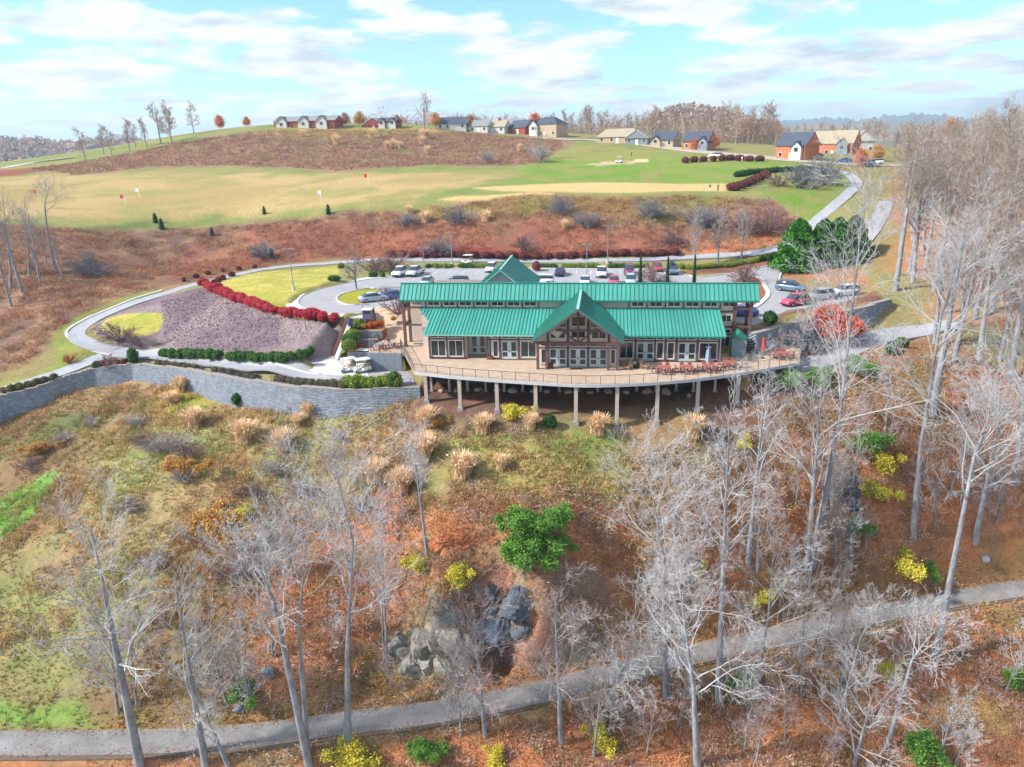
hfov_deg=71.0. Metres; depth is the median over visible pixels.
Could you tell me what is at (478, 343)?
door
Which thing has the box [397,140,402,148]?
plume grass
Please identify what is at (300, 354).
round shrub
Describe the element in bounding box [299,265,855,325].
parking lot
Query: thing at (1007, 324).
bare tree
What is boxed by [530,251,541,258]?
hedge shrub
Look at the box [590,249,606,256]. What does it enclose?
hedge shrub
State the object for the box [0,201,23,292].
bare tree
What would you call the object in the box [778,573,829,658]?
sapling
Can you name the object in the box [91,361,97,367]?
round shrub
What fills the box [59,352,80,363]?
leafless shrub
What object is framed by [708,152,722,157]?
parked car
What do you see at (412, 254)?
hedge shrub
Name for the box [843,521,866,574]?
sapling
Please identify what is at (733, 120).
bare tree
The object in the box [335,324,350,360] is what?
stairway
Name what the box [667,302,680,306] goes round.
window
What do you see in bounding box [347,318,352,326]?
waste bin
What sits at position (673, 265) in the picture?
parked car
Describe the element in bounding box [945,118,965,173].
bare tree
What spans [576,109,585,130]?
bare tree
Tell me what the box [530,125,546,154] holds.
bare tree
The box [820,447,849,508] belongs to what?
sapling
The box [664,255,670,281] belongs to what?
evergreen tree
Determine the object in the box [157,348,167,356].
hedge shrub
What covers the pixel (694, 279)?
evergreen tree
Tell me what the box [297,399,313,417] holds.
plume grass
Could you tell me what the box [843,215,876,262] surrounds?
evergreen tree
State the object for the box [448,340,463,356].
window
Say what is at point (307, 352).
round shrub
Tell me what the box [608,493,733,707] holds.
bare tree
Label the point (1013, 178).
bare tree
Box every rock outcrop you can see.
[388,626,475,678]
[473,584,531,648]
[836,471,860,513]
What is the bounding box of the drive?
[0,348,330,393]
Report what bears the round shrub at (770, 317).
on the ground at (178, 199)
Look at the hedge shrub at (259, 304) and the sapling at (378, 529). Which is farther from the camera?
the hedge shrub at (259, 304)
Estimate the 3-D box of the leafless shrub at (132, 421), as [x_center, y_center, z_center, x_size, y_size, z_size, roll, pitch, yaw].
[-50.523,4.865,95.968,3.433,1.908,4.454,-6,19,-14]
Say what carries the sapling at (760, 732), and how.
on the ground at (178, 199)
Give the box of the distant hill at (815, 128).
[781,122,1013,140]
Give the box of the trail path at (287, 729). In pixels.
[0,579,1023,755]
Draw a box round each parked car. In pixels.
[357,291,387,302]
[380,289,399,299]
[420,276,433,282]
[444,274,468,279]
[485,261,497,271]
[538,274,553,281]
[554,267,565,275]
[580,275,590,281]
[608,275,618,281]
[624,263,634,274]
[625,273,635,281]
[651,262,662,270]
[666,261,678,274]
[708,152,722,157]
[737,304,758,315]
[775,279,806,291]
[780,292,810,306]
[809,287,835,299]
[834,283,860,296]
[835,158,852,162]
[863,159,875,164]
[874,158,883,163]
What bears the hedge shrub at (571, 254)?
on the ground at (178, 199)
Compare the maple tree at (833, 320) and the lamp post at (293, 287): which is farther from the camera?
the lamp post at (293, 287)
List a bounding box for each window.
[427,302,439,305]
[430,336,444,337]
[430,339,446,356]
[443,302,455,305]
[447,336,462,337]
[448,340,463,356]
[459,302,471,305]
[475,302,487,305]
[489,340,491,354]
[491,302,503,305]
[492,340,498,356]
[501,337,516,338]
[507,302,519,305]
[520,340,535,357]
[523,302,536,305]
[540,348,544,363]
[549,330,565,338]
[549,345,565,346]
[569,345,586,346]
[571,316,585,326]
[571,332,585,338]
[590,345,606,346]
[591,330,606,338]
[610,349,615,364]
[619,341,633,358]
[631,302,644,306]
[637,338,653,339]
[649,302,662,306]
[656,342,663,358]
[666,342,674,359]
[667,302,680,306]
[678,338,696,339]
[685,302,698,306]
[698,342,717,359]
[699,338,717,340]
[704,302,717,306]
[721,314,731,322]
[721,335,729,345]
[722,303,733,306]
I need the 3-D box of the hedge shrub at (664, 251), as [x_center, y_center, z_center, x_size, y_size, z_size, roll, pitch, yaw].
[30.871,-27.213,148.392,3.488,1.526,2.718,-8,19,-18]
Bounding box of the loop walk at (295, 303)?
[286,275,395,318]
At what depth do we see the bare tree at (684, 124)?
352.23 m
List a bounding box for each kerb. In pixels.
[64,289,162,354]
[161,348,319,374]
[336,287,379,304]
[425,267,665,268]
[689,265,766,277]
[732,276,769,306]
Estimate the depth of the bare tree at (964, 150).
104.77 m
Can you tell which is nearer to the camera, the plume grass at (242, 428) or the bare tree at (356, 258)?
the plume grass at (242, 428)
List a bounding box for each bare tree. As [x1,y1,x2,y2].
[0,181,38,288]
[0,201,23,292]
[0,217,15,271]
[0,230,12,306]
[0,458,188,766]
[4,186,41,277]
[10,188,48,281]
[16,206,35,262]
[26,167,76,271]
[28,217,48,266]
[37,223,62,278]
[71,126,87,159]
[95,123,105,154]
[100,126,114,154]
[108,549,245,766]
[121,117,133,151]
[125,120,136,147]
[137,116,148,146]
[144,101,168,143]
[156,100,175,144]
[160,109,176,133]
[162,645,230,766]
[184,492,312,766]
[185,100,200,133]
[242,462,390,751]
[256,391,435,744]
[340,484,404,659]
[343,252,365,288]
[389,402,445,561]
[416,90,430,128]
[416,583,526,738]
[501,559,611,744]
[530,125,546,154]
[560,107,567,122]
[562,548,683,721]
[568,115,574,132]
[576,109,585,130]
[582,104,590,133]
[583,103,593,130]
[587,106,598,133]
[594,405,746,701]
[596,111,605,133]
[602,108,612,128]
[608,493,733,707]
[612,113,618,128]
[613,513,805,766]
[623,112,630,127]
[625,111,634,127]
[631,111,640,128]
[639,111,647,129]
[643,110,653,132]
[649,104,662,130]
[651,105,658,134]
[658,114,668,130]
[665,107,676,129]
[670,106,681,130]
[678,363,785,707]
[680,111,688,138]
[681,112,689,133]
[682,209,704,263]
[691,109,702,128]
[694,113,708,130]
[700,104,713,130]
[708,209,729,262]
[711,109,723,138]
[714,101,731,140]
[714,105,731,141]
[716,510,839,701]
[717,334,803,569]
[724,100,735,139]
[726,103,743,141]
[730,103,745,143]
[734,203,754,259]
[740,112,750,137]
[743,106,760,142]
[746,111,756,143]
[752,113,764,143]
[756,103,776,141]
[756,332,865,582]
[760,100,776,143]
[764,104,781,143]
[773,120,780,144]
[777,124,963,569]
[797,649,925,766]
[800,582,901,722]
[829,194,1023,542]
[844,118,854,129]
[869,117,880,137]
[873,119,884,143]
[876,165,1023,417]
[878,120,890,147]
[883,583,985,750]
[884,112,948,290]
[885,121,953,283]
[885,122,933,275]
[886,124,947,246]
[891,331,1023,660]
[894,121,904,146]
[897,136,962,271]
[899,122,939,230]
[899,127,942,241]
[902,203,971,343]
[904,130,929,193]
[904,140,954,249]
[912,127,973,267]
[925,119,936,131]
[927,119,957,163]
[928,163,987,266]
[928,205,1015,333]
[930,136,987,291]
[931,125,960,206]
[931,207,982,314]
[932,146,962,219]
[935,117,963,145]
[935,161,1023,319]
[936,115,971,206]
[937,115,972,213]
[943,191,1023,362]
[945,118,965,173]
[947,111,991,232]
[947,119,971,193]
[948,349,1023,545]
[951,195,1014,363]
[953,154,1006,267]
[956,146,1023,292]
[957,117,1019,251]
[959,117,983,184]
[962,111,1008,206]
[962,122,1005,206]
[967,106,1001,168]
[969,198,1023,384]
[972,115,1007,169]
[972,230,1023,486]
[974,106,1004,160]
[977,109,996,135]
[983,93,1023,229]
[983,128,1023,310]
[987,107,1023,186]
[987,131,1015,204]
[994,151,1023,266]
[995,106,1023,232]
[997,175,1023,290]
[998,110,1023,188]
[998,232,1023,361]
[999,135,1023,251]
[999,222,1023,271]
[1003,104,1023,185]
[1004,101,1023,217]
[1008,141,1023,261]
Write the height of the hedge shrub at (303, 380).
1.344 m
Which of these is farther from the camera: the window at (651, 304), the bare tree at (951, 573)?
the window at (651, 304)
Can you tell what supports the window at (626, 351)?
in the clubhouse
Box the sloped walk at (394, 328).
[374,307,412,336]
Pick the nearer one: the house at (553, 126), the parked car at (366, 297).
the parked car at (366, 297)
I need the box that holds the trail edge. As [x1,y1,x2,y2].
[0,597,1023,760]
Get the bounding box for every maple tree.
[807,303,861,345]
[849,316,866,336]
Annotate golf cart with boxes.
[338,356,356,373]
[353,357,371,373]
[355,348,370,362]
[462,254,473,263]
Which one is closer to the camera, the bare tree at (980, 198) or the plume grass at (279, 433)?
the plume grass at (279, 433)
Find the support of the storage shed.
on the deck
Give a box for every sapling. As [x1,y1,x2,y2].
[55,554,122,637]
[74,595,149,714]
[95,609,165,708]
[113,561,158,632]
[119,619,144,663]
[143,600,170,645]
[178,612,198,655]
[179,598,249,702]
[203,631,248,701]
[207,614,271,697]
[222,620,271,711]
[252,581,292,655]
[298,492,314,531]
[321,588,354,655]
[326,435,351,496]
[358,526,409,596]
[363,561,404,647]
[371,488,392,535]
[377,643,400,688]
[381,476,405,527]
[427,632,483,730]
[435,631,474,737]
[569,638,611,738]
[574,654,625,756]
[585,646,641,738]
[618,688,643,738]
[627,683,675,753]
[633,631,675,697]
[633,634,654,693]
[635,555,678,611]
[639,604,687,699]
[658,467,690,536]
[659,409,708,502]
[665,481,738,587]
[666,498,688,538]
[667,576,693,634]
[668,505,712,589]
[670,539,688,587]
[670,659,708,728]
[673,542,702,606]
[694,462,731,550]
[713,616,751,688]
[725,627,780,712]
[730,677,773,751]
[737,685,784,763]
[738,461,789,573]
[757,470,787,532]
[764,666,811,738]
[770,614,824,696]
[772,328,788,350]
[774,316,788,345]
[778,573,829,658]
[783,436,812,508]
[784,311,819,371]
[785,263,839,343]
[791,500,843,604]
[794,286,820,342]
[798,600,840,665]
[805,567,860,664]
[807,594,891,698]
[819,723,845,765]
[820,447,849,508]
[821,444,855,518]
[821,448,853,501]
[821,495,850,557]
[822,525,854,588]
[824,491,847,541]
[824,581,861,672]
[826,487,858,557]
[831,600,873,680]
[835,399,880,486]
[835,442,872,491]
[837,546,855,590]
[839,494,867,555]
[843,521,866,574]
[851,387,872,428]
[854,500,879,551]
[862,334,910,436]
[881,401,910,452]
[887,667,907,708]
[892,621,924,675]
[901,435,937,497]
[911,419,946,479]
[919,458,959,526]
[922,678,979,761]
[936,414,997,493]
[942,419,984,506]
[949,705,992,766]
[951,609,974,656]
[969,463,1005,513]
[983,466,1008,519]
[987,450,1012,503]
[992,442,1023,524]
[994,617,1023,691]
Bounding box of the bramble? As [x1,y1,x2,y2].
[166,343,1023,766]
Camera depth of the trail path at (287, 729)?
67.69 m
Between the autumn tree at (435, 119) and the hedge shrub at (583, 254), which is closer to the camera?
the hedge shrub at (583, 254)
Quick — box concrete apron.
[310,359,367,375]
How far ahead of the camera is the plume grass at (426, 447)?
82.30 m
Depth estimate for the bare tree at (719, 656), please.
63.97 m
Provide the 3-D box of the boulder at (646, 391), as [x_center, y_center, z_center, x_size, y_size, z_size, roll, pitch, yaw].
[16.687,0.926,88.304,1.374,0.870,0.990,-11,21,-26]
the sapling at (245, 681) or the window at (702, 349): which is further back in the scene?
the window at (702, 349)
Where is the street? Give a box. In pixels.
[529,137,903,166]
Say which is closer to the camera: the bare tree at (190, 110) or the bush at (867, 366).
the bush at (867, 366)
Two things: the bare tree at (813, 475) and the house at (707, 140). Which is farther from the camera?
the house at (707, 140)
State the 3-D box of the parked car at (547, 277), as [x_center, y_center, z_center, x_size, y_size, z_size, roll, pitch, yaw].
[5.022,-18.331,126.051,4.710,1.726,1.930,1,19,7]
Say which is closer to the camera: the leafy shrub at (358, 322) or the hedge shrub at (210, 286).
the leafy shrub at (358, 322)
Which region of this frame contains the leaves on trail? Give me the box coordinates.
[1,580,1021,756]
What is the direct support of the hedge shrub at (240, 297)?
on the ground at (178, 199)
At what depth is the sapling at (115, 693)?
66.19 m
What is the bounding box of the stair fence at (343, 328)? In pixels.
[334,316,347,355]
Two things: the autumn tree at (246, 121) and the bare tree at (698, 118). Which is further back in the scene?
the autumn tree at (246, 121)
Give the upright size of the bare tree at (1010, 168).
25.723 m
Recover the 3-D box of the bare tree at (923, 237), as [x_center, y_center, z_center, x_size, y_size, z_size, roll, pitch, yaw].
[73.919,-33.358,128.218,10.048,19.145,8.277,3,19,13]
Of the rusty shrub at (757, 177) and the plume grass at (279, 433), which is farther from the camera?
the rusty shrub at (757, 177)
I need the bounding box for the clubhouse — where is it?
[399,255,759,386]
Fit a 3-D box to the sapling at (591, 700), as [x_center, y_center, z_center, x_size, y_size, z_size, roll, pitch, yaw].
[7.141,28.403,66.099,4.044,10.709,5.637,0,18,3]
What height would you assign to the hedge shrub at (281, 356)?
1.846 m
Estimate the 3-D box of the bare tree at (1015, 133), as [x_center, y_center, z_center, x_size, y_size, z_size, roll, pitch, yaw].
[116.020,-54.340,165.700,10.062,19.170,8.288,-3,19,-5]
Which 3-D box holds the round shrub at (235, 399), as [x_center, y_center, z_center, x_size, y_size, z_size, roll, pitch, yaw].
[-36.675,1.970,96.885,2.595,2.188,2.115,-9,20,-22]
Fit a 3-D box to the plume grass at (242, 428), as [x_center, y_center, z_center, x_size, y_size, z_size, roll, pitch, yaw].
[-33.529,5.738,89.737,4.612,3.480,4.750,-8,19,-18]
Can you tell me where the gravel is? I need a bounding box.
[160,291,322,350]
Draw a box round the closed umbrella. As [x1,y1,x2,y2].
[760,338,764,358]
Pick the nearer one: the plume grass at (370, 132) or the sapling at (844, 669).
the sapling at (844, 669)
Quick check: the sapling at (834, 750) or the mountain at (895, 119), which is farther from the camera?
the mountain at (895, 119)
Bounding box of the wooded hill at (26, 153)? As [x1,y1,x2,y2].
[4,136,143,160]
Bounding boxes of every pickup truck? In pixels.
[391,265,408,276]
[405,265,423,276]
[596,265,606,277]
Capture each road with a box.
[87,145,112,149]
[762,319,958,380]
[867,201,892,242]
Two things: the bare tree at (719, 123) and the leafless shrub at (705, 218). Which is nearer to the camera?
the leafless shrub at (705, 218)
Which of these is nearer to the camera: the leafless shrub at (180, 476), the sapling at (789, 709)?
the sapling at (789, 709)
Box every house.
[273,115,342,128]
[360,118,379,127]
[377,117,401,128]
[436,117,468,130]
[469,120,491,132]
[489,117,509,133]
[501,118,525,124]
[509,120,531,133]
[528,116,567,136]
[595,128,635,142]
[624,129,651,144]
[649,131,681,146]
[681,131,716,150]
[775,132,820,159]
[816,130,861,154]
[860,130,876,149]
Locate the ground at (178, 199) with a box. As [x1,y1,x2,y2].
[0,123,1023,766]
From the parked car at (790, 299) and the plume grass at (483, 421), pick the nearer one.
the plume grass at (483, 421)
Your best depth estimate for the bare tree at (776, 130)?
302.95 m
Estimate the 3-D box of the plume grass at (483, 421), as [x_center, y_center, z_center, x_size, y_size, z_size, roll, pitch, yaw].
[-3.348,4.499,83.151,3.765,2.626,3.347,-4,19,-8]
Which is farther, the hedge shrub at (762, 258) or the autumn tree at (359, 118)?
the autumn tree at (359, 118)
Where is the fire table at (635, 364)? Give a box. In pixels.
[631,362,639,367]
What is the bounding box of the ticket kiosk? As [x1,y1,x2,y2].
[361,308,372,318]
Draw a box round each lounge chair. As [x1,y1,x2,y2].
[624,360,633,370]
[639,360,648,369]
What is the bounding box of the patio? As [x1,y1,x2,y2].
[368,337,412,355]
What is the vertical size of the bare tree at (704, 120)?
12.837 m
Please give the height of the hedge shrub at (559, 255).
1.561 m
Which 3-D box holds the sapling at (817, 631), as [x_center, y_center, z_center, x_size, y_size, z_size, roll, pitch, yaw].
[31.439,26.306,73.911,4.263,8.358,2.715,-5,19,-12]
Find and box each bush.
[15,436,63,455]
[156,454,216,474]
[180,496,266,549]
[216,502,251,517]
[225,674,258,710]
[319,730,385,766]
[399,552,432,575]
[404,736,451,766]
[419,414,451,427]
[443,560,475,590]
[482,743,506,766]
[491,502,558,539]
[494,531,563,572]
[501,402,539,420]
[516,520,568,558]
[538,530,580,558]
[540,500,574,532]
[579,717,618,760]
[681,560,709,579]
[724,669,762,690]
[736,432,751,448]
[749,588,775,607]
[772,368,812,389]
[803,366,835,387]
[841,353,881,373]
[843,427,898,455]
[845,514,880,536]
[858,476,905,501]
[868,451,907,474]
[876,657,909,684]
[893,546,927,582]
[899,726,955,766]
[921,559,943,584]
[1000,666,1023,690]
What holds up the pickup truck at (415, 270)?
on the parking lot
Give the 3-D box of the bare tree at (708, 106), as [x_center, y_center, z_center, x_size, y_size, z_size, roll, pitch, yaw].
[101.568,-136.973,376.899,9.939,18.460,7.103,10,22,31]
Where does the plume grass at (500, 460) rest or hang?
on the ground at (178, 199)
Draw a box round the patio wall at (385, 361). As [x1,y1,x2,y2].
[367,353,401,370]
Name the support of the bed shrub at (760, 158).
on the ground at (178, 199)
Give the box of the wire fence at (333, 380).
[139,356,410,387]
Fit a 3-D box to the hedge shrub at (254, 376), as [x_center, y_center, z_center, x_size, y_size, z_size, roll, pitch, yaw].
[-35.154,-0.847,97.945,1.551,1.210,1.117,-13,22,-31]
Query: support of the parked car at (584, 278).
on the parking lot
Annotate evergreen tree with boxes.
[151,213,157,222]
[157,218,164,228]
[210,227,213,235]
[268,248,275,258]
[325,204,331,213]
[637,256,642,281]
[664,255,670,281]
[692,254,696,281]
[766,218,823,272]
[813,218,842,268]
[814,216,862,266]
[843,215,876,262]
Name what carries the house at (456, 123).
on the ground at (178, 199)
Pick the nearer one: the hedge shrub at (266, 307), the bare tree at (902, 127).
the hedge shrub at (266, 307)
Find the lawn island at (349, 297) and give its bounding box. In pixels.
[339,288,379,303]
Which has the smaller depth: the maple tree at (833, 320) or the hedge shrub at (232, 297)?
the maple tree at (833, 320)
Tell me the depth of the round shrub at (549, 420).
82.11 m
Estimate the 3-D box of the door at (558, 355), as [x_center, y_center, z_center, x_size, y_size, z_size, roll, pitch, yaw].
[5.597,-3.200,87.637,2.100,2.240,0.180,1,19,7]
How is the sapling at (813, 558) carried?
on the ground at (178, 199)
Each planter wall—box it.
[347,349,367,359]
[358,327,386,338]
[358,338,380,347]
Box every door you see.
[471,336,485,353]
[501,341,517,358]
[549,348,565,365]
[569,349,586,366]
[589,349,606,366]
[636,342,653,360]
[677,342,695,360]
[735,342,742,356]
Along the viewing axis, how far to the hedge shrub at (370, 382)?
89.21 m
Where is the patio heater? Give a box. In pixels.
[705,346,711,362]
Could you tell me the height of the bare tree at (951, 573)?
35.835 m
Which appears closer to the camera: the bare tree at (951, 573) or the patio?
the bare tree at (951, 573)
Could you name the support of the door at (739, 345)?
in the storage shed
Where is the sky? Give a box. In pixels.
[0,0,1023,141]
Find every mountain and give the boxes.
[97,134,133,139]
[780,112,1014,126]
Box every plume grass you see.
[158,390,178,405]
[166,374,187,392]
[175,404,207,428]
[225,416,261,444]
[260,426,300,452]
[287,412,307,427]
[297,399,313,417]
[298,130,305,136]
[330,133,340,144]
[355,456,389,485]
[366,126,378,137]
[381,462,419,495]
[383,140,389,148]
[389,138,397,147]
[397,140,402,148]
[400,429,442,463]
[403,204,412,213]
[409,403,442,427]
[416,134,426,144]
[417,209,432,222]
[418,127,426,136]
[421,127,432,138]
[421,144,432,153]
[437,444,480,479]
[469,412,498,435]
[479,209,491,221]
[490,452,512,470]
[515,142,522,150]
[519,410,541,430]
[560,217,569,228]
[582,410,613,436]
[677,411,714,439]
[740,375,752,389]
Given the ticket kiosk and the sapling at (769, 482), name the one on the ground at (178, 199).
the sapling at (769, 482)
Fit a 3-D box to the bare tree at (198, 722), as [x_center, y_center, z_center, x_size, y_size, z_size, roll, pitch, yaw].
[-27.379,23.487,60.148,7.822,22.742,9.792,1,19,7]
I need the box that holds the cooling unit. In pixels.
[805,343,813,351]
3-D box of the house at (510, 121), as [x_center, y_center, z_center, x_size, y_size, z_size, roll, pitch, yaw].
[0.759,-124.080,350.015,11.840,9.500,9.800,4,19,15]
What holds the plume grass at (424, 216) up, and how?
on the ground at (178, 199)
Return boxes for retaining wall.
[0,362,420,422]
[747,298,891,353]
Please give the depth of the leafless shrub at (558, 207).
162.64 m
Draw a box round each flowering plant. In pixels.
[360,323,367,328]
[368,322,372,328]
[376,319,384,326]
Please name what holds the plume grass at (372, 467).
on the ground at (178, 199)
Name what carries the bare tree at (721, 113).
on the ground at (178, 199)
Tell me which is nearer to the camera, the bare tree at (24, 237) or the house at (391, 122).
the bare tree at (24, 237)
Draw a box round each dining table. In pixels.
[657,365,670,372]
[679,364,693,372]
[702,363,715,371]
[723,360,736,368]
[774,351,787,357]
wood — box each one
[0,134,148,161]
[318,106,783,143]
[639,101,769,135]
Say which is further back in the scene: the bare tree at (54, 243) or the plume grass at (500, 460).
the bare tree at (54, 243)
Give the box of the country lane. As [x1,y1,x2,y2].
[0,156,76,168]
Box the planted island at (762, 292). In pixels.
[733,278,765,305]
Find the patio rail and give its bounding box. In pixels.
[368,333,401,352]
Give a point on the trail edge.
(97, 758)
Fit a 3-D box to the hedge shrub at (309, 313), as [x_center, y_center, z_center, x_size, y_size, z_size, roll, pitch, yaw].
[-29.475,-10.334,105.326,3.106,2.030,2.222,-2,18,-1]
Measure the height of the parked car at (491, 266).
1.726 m
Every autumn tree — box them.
[214,113,225,128]
[241,116,250,125]
[340,111,349,125]
[350,110,367,124]
[429,111,442,126]
[466,113,477,126]
[526,112,541,119]
[690,138,699,149]
[715,134,720,147]
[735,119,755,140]
[763,119,782,140]
[853,147,871,165]
[867,144,884,158]
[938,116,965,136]
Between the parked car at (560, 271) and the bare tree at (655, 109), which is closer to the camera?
the parked car at (560, 271)
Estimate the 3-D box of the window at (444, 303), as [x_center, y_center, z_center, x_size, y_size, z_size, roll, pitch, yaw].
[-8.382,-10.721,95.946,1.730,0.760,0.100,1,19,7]
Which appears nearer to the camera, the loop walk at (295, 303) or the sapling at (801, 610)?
the sapling at (801, 610)
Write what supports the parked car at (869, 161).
on the street
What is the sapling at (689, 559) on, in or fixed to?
on the ground at (178, 199)
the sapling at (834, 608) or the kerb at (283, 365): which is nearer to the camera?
the sapling at (834, 608)
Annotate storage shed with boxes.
[729,329,748,356]
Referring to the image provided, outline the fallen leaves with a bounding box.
[85,343,1023,766]
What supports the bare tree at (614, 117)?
on the ground at (178, 199)
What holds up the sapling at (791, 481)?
on the ground at (178, 199)
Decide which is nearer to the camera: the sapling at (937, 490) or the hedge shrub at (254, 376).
the sapling at (937, 490)
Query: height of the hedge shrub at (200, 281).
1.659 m
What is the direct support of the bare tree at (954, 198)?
on the ground at (178, 199)
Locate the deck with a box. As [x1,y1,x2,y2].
[400,339,800,429]
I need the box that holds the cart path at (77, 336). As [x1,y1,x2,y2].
[67,262,334,356]
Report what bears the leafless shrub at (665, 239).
on the ground at (178, 199)
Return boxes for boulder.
[233,703,245,712]
[257,666,274,677]
[507,387,517,392]
[564,389,572,393]
[604,389,611,393]
[642,388,652,393]
[662,388,670,395]
[981,554,990,562]
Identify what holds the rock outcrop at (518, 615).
on the ground at (178, 199)
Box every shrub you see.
[0,387,6,393]
[5,384,15,391]
[10,452,45,474]
[14,382,24,389]
[22,381,33,387]
[31,378,40,385]
[39,376,49,383]
[46,428,75,443]
[48,373,57,380]
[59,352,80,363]
[61,249,120,277]
[77,415,100,426]
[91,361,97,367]
[93,320,141,345]
[94,353,121,369]
[109,495,150,515]
[111,358,119,364]
[120,358,128,363]
[122,413,145,429]
[124,334,148,346]
[126,347,138,362]
[126,431,157,449]
[134,435,176,453]
[135,543,177,571]
[139,334,162,346]
[151,430,198,453]
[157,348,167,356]
[161,360,171,365]
[161,463,195,483]
[166,347,175,358]
[168,519,192,544]
[170,442,211,460]
[174,348,182,358]
[182,347,188,358]
[182,362,192,367]
[188,348,200,358]
[196,278,208,285]
[196,348,205,358]
[204,348,214,360]
[206,282,222,291]
[208,551,265,583]
[211,366,217,372]
[212,286,222,293]
[212,349,223,359]
[217,285,231,295]
[217,367,226,373]
[223,289,233,297]
[225,351,231,360]
[226,368,236,374]
[227,271,235,276]
[228,478,269,500]
[229,292,244,301]
[230,350,240,361]
[230,392,242,406]
[234,371,243,376]
[235,292,247,303]
[237,350,248,360]
[242,372,250,377]
[244,295,256,306]
[245,238,279,258]
[246,350,254,362]
[249,373,259,378]
[249,455,294,478]
[250,298,260,308]
[252,352,263,362]
[256,300,269,310]
[260,352,268,361]
[261,302,274,312]
[266,350,279,361]
[269,306,279,313]
[274,351,288,363]
[276,375,287,382]
[278,306,286,315]
[278,474,312,500]
[282,306,298,316]
[285,376,292,383]
[286,351,296,360]
[291,376,302,384]
[293,308,303,317]
[295,348,305,359]
[298,378,308,384]
[301,307,320,319]
[303,349,309,358]
[307,346,314,354]
[307,378,314,384]
[313,379,323,385]
[317,311,328,320]
[321,379,328,385]
[327,275,340,280]
[328,312,339,321]
[328,379,337,386]
[330,429,347,444]
[337,263,344,267]
[337,380,345,388]
[340,338,356,350]
[340,374,350,387]
[341,332,358,343]
[341,352,347,357]
[343,489,379,518]
[345,328,360,339]
[348,374,361,387]
[351,323,360,329]
[353,318,361,325]
[356,256,384,272]
[358,375,368,387]
[366,375,374,388]
[367,249,417,272]
[368,271,377,276]
[374,375,382,387]
[375,294,410,319]
[381,373,389,386]
[385,250,395,256]
[387,370,402,386]
[391,210,418,225]
[393,375,402,387]
[395,249,407,256]
[406,250,419,257]
[413,236,456,255]
[419,251,428,257]
[429,250,441,257]
[442,203,473,224]
[442,249,456,256]
[455,250,466,257]
[458,263,464,267]
[467,250,479,257]
[474,148,497,161]
[479,251,493,257]
[493,251,504,258]
[504,251,517,258]
[508,233,535,249]
[517,251,528,259]
[526,142,558,162]
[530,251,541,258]
[531,261,541,270]
[542,252,553,258]
[542,413,556,428]
[544,192,577,213]
[553,251,565,258]
[564,250,579,258]
[568,209,600,227]
[578,251,590,257]
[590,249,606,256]
[605,249,616,256]
[615,248,631,255]
[629,195,678,218]
[631,249,643,256]
[636,262,673,281]
[644,249,655,255]
[655,248,667,255]
[656,228,688,244]
[669,248,680,254]
[671,201,728,226]
[678,263,684,268]
[681,156,689,162]
[690,156,698,162]
[699,155,707,161]
[709,262,716,268]
[710,155,716,161]
[715,207,770,235]
[718,154,726,160]
[721,262,728,267]
[726,154,734,159]
[726,181,740,190]
[726,263,761,281]
[733,171,742,176]
[733,261,739,265]
[734,154,743,160]
[736,181,747,188]
[742,179,752,186]
[744,155,754,160]
[744,201,796,238]
[746,176,757,184]
[750,257,758,262]
[752,174,760,181]
[754,155,764,160]
[758,254,765,261]
[760,170,771,178]
[763,310,777,324]
[765,173,788,186]
[765,253,771,260]
[776,162,822,188]
[801,154,854,184]
[884,340,898,354]
[895,337,910,347]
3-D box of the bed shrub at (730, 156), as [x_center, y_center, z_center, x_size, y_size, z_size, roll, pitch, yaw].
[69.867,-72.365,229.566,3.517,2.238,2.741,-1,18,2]
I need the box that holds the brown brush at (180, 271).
[0,192,797,371]
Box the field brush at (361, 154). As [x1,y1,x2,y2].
[30,128,563,174]
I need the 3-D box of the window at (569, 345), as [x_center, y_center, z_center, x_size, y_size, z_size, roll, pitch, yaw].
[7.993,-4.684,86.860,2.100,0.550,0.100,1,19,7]
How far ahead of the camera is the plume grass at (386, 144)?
283.34 m
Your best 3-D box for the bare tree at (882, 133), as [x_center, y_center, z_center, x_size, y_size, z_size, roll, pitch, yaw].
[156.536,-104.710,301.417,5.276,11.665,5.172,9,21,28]
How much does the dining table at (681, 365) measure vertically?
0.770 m
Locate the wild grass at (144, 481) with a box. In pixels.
[0,361,1023,766]
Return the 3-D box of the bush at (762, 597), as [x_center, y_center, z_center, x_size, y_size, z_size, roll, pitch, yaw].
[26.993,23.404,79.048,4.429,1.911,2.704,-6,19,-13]
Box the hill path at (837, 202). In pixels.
[330,164,861,263]
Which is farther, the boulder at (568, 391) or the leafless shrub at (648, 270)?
the leafless shrub at (648, 270)
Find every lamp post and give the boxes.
[283,248,294,290]
[355,304,368,322]
[445,232,455,263]
[581,244,592,274]
[603,225,612,263]

